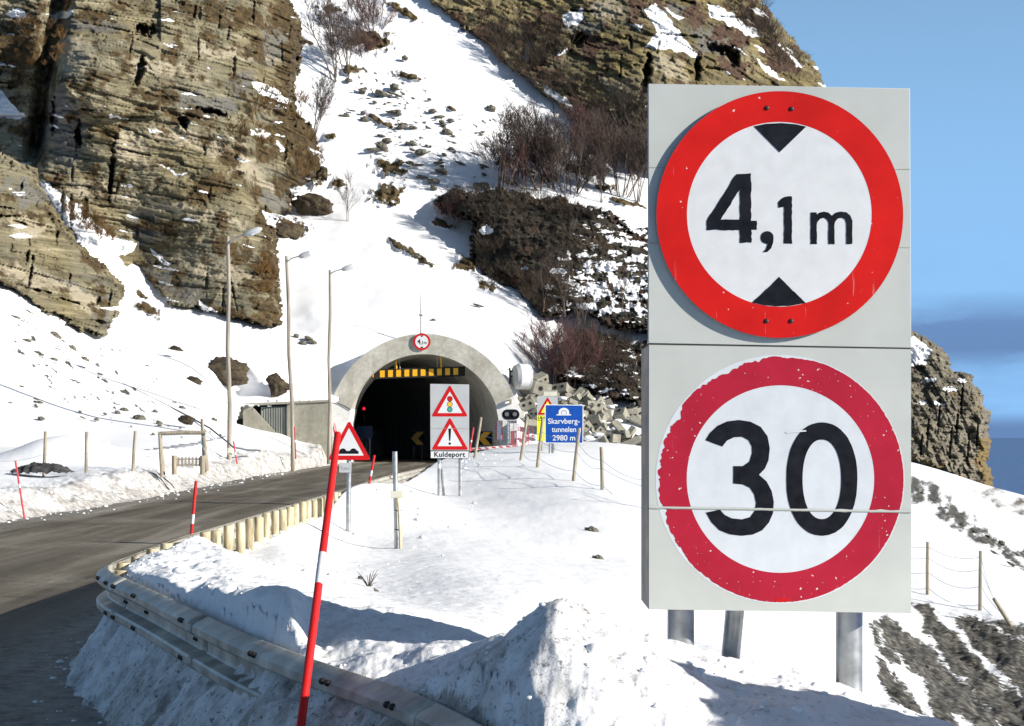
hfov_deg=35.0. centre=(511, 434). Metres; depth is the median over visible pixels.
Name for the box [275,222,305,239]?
rock outcrop
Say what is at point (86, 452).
wire fence
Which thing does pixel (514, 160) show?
bare tree
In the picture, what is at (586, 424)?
concrete block
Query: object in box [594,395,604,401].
concrete block
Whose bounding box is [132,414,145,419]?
rock
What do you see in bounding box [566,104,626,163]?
bare tree
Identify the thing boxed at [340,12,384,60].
bare bush
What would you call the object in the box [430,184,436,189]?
rock
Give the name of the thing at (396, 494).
marker post
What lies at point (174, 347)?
boulder
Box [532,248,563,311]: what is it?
bare tree
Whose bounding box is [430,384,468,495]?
warning sign
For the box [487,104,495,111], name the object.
rock
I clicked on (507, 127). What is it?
bare tree
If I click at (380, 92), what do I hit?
rock
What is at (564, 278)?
bare tree
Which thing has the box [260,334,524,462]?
tunnel portal
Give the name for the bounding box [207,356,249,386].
boulder
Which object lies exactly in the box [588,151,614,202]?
bare tree
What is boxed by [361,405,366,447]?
red lamp
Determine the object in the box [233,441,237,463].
snow pole
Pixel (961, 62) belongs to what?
sky
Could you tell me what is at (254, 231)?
lamp post
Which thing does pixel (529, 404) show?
concrete block
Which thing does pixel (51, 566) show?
road
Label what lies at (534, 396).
concrete block
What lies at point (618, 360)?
outcrop brush
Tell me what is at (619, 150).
bare tree
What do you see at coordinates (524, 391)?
concrete block
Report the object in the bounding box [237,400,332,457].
wing wall
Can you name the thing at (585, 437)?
snow on heap
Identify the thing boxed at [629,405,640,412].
concrete block
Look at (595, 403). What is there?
concrete block
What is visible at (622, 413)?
concrete block
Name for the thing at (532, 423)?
concrete block
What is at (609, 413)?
concrete block
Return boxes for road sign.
[413,333,429,349]
[641,84,910,691]
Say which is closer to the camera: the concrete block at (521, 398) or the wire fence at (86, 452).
the wire fence at (86, 452)
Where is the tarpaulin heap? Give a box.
[10,462,73,473]
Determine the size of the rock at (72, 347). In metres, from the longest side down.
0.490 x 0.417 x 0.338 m
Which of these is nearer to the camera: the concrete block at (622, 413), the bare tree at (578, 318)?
the concrete block at (622, 413)
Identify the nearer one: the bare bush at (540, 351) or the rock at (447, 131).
the bare bush at (540, 351)
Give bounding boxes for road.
[0,456,444,725]
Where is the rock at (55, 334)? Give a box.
[50,331,61,338]
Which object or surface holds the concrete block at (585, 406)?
on the concrete block at (593, 411)
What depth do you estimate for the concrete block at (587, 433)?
95.06 m
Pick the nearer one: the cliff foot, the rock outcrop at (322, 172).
the cliff foot
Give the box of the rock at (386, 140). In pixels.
[382,138,391,143]
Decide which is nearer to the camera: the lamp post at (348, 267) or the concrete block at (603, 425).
the lamp post at (348, 267)
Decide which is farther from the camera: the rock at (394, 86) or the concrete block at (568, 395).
the rock at (394, 86)
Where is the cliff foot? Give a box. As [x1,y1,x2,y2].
[0,152,124,336]
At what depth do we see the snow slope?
111.54 m
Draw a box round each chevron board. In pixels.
[411,431,424,458]
[478,431,491,450]
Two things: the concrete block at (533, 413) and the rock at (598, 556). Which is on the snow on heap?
the concrete block at (533, 413)
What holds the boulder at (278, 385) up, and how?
on the snow slope
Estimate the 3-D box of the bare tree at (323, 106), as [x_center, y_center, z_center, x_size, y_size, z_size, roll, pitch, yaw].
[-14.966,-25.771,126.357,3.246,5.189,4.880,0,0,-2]
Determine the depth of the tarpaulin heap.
43.75 m
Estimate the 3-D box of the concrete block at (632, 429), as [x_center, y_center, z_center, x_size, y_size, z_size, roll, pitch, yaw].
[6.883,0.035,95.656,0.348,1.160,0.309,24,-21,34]
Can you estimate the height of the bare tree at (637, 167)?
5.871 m
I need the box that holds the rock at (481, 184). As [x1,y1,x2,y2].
[479,182,490,188]
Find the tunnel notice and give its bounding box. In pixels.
[356,426,372,460]
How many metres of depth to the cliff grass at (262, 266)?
105.61 m
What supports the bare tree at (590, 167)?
on the snow slope
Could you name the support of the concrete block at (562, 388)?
on the concrete block
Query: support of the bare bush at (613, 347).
on the dark outcrop at (612, 392)
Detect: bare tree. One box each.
[295,0,364,81]
[300,67,336,137]
[318,0,372,77]
[337,171,360,220]
[469,97,545,190]
[479,117,563,193]
[497,95,575,178]
[501,97,563,190]
[501,130,528,184]
[506,110,570,190]
[517,106,617,197]
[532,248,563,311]
[536,249,574,316]
[558,99,612,182]
[563,272,595,319]
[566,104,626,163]
[566,299,590,338]
[567,138,613,193]
[572,100,647,197]
[574,103,620,184]
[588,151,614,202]
[613,130,647,201]
[616,260,642,310]
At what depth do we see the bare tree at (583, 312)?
108.89 m
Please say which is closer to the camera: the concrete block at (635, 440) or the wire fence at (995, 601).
the wire fence at (995, 601)
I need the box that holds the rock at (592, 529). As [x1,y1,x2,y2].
[585,526,598,531]
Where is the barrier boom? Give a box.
[471,445,518,449]
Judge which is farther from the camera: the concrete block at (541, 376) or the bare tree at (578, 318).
the bare tree at (578, 318)
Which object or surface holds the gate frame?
on the snow ground at (520, 546)
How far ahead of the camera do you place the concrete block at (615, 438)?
94.72 m
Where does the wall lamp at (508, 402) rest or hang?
attached to the tunnel portal
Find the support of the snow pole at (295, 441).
on the snow ground at (520, 546)
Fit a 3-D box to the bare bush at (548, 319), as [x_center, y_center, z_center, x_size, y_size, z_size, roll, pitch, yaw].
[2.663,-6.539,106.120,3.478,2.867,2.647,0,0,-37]
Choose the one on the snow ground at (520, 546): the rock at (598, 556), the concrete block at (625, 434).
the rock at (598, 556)
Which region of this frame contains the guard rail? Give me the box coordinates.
[95,465,481,725]
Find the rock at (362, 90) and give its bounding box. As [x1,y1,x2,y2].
[359,88,365,93]
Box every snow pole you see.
[15,460,24,517]
[190,481,197,533]
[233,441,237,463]
[294,427,296,458]
[296,431,340,725]
[368,455,375,483]
[469,427,473,452]
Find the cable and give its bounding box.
[123,383,260,450]
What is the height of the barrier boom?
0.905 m
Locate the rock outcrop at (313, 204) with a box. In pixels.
[291,193,332,215]
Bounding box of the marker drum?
[496,420,502,439]
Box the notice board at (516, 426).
[511,423,519,441]
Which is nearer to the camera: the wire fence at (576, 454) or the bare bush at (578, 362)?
the wire fence at (576, 454)
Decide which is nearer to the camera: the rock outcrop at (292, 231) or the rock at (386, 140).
the rock outcrop at (292, 231)
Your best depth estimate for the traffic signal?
94.98 m
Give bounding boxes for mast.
[419,294,422,332]
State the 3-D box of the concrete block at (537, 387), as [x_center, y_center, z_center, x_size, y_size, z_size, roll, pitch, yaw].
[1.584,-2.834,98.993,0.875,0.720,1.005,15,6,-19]
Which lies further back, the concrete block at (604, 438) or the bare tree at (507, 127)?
the bare tree at (507, 127)
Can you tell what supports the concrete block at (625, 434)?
on the snow slope
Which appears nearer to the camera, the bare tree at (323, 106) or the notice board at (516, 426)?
the notice board at (516, 426)
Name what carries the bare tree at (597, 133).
on the snow slope
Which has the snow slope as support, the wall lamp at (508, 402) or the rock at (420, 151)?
the rock at (420, 151)
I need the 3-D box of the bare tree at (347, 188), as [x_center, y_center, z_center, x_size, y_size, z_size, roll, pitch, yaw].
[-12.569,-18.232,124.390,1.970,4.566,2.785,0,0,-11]
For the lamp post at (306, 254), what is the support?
on the snow ground at (520, 546)
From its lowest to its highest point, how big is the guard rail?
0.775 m
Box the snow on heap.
[527,395,635,440]
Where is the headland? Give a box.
[911,331,994,485]
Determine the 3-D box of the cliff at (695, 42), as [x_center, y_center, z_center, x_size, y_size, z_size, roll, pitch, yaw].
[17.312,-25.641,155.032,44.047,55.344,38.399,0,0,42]
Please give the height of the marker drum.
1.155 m
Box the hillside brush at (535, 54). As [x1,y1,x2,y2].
[460,0,811,167]
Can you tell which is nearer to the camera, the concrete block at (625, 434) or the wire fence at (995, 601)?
the wire fence at (995, 601)
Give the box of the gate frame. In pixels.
[158,419,208,474]
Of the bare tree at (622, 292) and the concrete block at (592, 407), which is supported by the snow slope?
the concrete block at (592, 407)
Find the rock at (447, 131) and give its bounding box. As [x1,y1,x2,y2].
[442,128,452,135]
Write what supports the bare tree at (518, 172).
on the snow slope
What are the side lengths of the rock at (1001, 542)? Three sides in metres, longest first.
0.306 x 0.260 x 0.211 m
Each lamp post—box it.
[225,227,261,459]
[285,251,311,470]
[327,264,353,463]
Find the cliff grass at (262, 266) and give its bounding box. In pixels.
[11,12,325,293]
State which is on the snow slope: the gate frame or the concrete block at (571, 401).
the concrete block at (571, 401)
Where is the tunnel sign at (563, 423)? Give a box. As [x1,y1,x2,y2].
[545,404,582,453]
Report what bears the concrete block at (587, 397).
on the snow slope
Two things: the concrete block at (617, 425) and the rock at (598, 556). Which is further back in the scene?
the concrete block at (617, 425)
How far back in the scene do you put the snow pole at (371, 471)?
33.48 m
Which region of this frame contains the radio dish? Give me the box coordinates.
[501,363,532,389]
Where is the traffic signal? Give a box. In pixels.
[501,409,523,444]
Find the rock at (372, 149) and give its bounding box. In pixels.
[366,147,378,151]
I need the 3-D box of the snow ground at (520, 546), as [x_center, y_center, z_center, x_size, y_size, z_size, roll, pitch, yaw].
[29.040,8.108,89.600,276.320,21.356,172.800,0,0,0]
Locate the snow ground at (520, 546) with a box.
[0,424,1023,725]
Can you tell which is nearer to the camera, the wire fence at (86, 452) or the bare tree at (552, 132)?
the wire fence at (86, 452)
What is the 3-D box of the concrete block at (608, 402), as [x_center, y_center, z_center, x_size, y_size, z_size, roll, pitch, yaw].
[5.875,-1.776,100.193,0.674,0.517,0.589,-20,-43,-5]
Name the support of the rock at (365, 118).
on the snow slope
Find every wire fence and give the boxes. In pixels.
[16,431,163,477]
[473,417,640,493]
[911,542,1012,625]
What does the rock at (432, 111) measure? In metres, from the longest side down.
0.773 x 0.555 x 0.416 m
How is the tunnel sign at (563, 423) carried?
on the snow ground at (520, 546)
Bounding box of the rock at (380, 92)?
[375,89,387,96]
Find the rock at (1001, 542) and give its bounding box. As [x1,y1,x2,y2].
[998,540,1004,545]
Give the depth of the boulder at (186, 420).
67.89 m
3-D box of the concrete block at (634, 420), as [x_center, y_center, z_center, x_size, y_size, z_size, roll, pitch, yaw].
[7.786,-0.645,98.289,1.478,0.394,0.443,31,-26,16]
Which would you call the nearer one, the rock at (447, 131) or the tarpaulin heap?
the tarpaulin heap
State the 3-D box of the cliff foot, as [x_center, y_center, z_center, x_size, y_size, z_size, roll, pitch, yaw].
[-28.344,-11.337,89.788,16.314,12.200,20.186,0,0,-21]
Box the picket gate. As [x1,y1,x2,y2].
[172,456,204,474]
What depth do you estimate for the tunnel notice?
104.00 m
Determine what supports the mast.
on the tunnel portal
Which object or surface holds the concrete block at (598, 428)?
on the snow slope
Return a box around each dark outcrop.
[433,188,647,334]
[550,331,647,406]
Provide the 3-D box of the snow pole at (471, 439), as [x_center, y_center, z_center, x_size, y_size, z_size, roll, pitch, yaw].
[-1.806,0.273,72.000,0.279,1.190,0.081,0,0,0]
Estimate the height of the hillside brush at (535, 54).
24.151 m
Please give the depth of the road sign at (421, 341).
97.26 m
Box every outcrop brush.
[447,180,622,312]
[555,319,645,389]
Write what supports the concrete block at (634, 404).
on the snow slope
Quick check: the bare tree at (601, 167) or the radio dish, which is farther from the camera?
the bare tree at (601, 167)
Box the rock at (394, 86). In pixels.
[390,83,398,90]
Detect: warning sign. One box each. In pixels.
[329,422,369,531]
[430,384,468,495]
[537,390,557,450]
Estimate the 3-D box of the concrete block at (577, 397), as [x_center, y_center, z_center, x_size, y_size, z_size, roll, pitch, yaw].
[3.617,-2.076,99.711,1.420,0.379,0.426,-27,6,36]
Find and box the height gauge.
[372,356,464,378]
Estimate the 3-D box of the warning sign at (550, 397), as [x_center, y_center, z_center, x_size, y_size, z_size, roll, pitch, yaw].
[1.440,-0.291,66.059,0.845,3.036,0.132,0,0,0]
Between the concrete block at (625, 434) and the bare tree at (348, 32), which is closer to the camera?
the concrete block at (625, 434)
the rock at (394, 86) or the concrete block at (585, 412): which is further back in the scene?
the rock at (394, 86)
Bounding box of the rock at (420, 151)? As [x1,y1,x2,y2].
[414,149,426,155]
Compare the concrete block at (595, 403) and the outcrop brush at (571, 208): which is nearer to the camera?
the concrete block at (595, 403)
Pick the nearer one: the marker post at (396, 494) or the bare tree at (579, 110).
the marker post at (396, 494)
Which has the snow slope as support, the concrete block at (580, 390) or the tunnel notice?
the concrete block at (580, 390)
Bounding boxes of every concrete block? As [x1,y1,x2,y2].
[517,395,526,401]
[518,389,529,394]
[519,398,536,411]
[524,419,536,427]
[525,392,541,402]
[528,407,536,419]
[529,380,547,394]
[533,371,548,382]
[552,382,569,395]
[559,393,577,404]
[564,393,572,400]
[567,398,577,404]
[571,393,581,400]
[575,387,584,395]
[578,401,586,409]
[579,393,593,401]
[583,410,588,418]
[583,421,590,427]
[583,431,590,440]
[584,400,602,410]
[585,405,597,413]
[585,414,601,425]
[586,404,599,414]
[587,414,606,421]
[593,422,607,428]
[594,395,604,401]
[594,424,605,432]
[599,435,613,442]
[603,409,611,420]
[604,398,613,409]
[606,433,620,442]
[609,420,625,433]
[613,407,629,422]
[614,409,638,415]
[615,430,630,439]
[620,435,640,444]
[621,425,636,441]
[625,402,636,408]
[628,414,640,426]
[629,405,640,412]
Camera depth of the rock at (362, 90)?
139.75 m
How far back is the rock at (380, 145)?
133.27 m
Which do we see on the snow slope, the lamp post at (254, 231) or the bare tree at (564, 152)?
the bare tree at (564, 152)
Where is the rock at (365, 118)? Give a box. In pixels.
[360,116,368,121]
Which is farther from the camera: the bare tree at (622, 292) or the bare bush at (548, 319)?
the bare tree at (622, 292)
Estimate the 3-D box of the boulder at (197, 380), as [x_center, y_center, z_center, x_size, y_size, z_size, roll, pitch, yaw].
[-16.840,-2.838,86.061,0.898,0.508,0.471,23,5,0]
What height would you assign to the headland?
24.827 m
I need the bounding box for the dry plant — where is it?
[357,571,376,586]
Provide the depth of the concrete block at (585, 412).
97.92 m
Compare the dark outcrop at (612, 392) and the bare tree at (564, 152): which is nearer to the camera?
the dark outcrop at (612, 392)
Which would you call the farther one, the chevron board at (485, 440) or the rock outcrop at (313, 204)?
the rock outcrop at (313, 204)
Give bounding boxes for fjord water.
[986,438,1023,494]
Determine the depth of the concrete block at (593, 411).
98.07 m
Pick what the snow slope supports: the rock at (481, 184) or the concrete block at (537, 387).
the rock at (481, 184)
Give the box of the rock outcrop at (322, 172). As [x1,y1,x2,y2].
[315,166,327,180]
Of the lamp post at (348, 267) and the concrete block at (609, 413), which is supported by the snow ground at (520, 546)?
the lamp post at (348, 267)
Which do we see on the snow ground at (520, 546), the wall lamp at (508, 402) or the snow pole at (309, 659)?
the snow pole at (309, 659)
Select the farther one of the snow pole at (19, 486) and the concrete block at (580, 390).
the concrete block at (580, 390)
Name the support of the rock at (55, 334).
on the snow slope
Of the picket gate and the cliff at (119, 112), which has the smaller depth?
the picket gate
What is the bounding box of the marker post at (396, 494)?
[391,451,403,548]
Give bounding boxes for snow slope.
[0,0,647,450]
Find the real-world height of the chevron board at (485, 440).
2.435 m
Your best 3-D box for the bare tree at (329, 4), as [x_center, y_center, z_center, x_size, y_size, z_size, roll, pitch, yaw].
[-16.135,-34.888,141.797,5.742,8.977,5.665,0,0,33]
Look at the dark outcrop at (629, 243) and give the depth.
116.84 m
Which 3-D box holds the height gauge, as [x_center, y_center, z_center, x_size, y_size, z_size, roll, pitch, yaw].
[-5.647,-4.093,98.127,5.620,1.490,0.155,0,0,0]
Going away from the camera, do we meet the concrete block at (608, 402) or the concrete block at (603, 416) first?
the concrete block at (603, 416)
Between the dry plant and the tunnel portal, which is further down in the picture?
the dry plant
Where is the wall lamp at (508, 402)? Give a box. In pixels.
[504,399,511,404]
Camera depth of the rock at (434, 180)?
129.12 m
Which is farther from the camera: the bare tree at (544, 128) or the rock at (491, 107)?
the rock at (491, 107)
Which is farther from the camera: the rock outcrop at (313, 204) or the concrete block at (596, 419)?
the rock outcrop at (313, 204)
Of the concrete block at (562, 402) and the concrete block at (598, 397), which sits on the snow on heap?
the concrete block at (562, 402)
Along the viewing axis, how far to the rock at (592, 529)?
28.14 m
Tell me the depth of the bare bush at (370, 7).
147.74 m
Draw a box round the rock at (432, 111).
[428,109,436,113]
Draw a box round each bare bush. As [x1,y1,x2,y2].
[339,0,402,33]
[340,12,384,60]
[432,186,476,228]
[510,309,585,383]
[528,314,565,351]
[530,314,606,388]
[585,329,626,368]
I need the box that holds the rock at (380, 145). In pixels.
[375,142,387,149]
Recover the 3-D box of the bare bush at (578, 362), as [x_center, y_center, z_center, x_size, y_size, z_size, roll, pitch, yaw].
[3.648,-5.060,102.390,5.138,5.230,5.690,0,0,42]
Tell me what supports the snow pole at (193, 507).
on the snow ground at (520, 546)
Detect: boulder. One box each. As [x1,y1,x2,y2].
[170,345,182,350]
[178,415,194,424]
[187,376,202,384]
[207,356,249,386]
[266,373,288,396]
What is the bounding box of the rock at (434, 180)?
[428,178,439,182]
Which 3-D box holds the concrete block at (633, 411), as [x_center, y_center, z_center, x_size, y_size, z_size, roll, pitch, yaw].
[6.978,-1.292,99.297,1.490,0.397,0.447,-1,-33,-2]
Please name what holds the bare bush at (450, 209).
on the dark outcrop at (629, 243)
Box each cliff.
[0,0,318,326]
[430,0,825,155]
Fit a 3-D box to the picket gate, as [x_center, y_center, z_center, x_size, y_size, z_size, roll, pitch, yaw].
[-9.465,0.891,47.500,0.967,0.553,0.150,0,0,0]
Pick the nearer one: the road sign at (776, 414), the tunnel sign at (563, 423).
the road sign at (776, 414)
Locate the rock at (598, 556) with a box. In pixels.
[592,554,603,559]
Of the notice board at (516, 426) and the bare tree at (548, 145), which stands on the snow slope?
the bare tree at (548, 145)
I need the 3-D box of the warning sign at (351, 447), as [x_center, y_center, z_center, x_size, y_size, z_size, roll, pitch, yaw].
[-2.406,0.875,24.037,0.606,2.132,0.087,0,0,0]
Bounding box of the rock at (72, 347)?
[68,345,76,350]
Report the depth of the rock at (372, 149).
133.08 m
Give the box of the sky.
[762,0,1023,437]
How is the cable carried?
on the snow slope

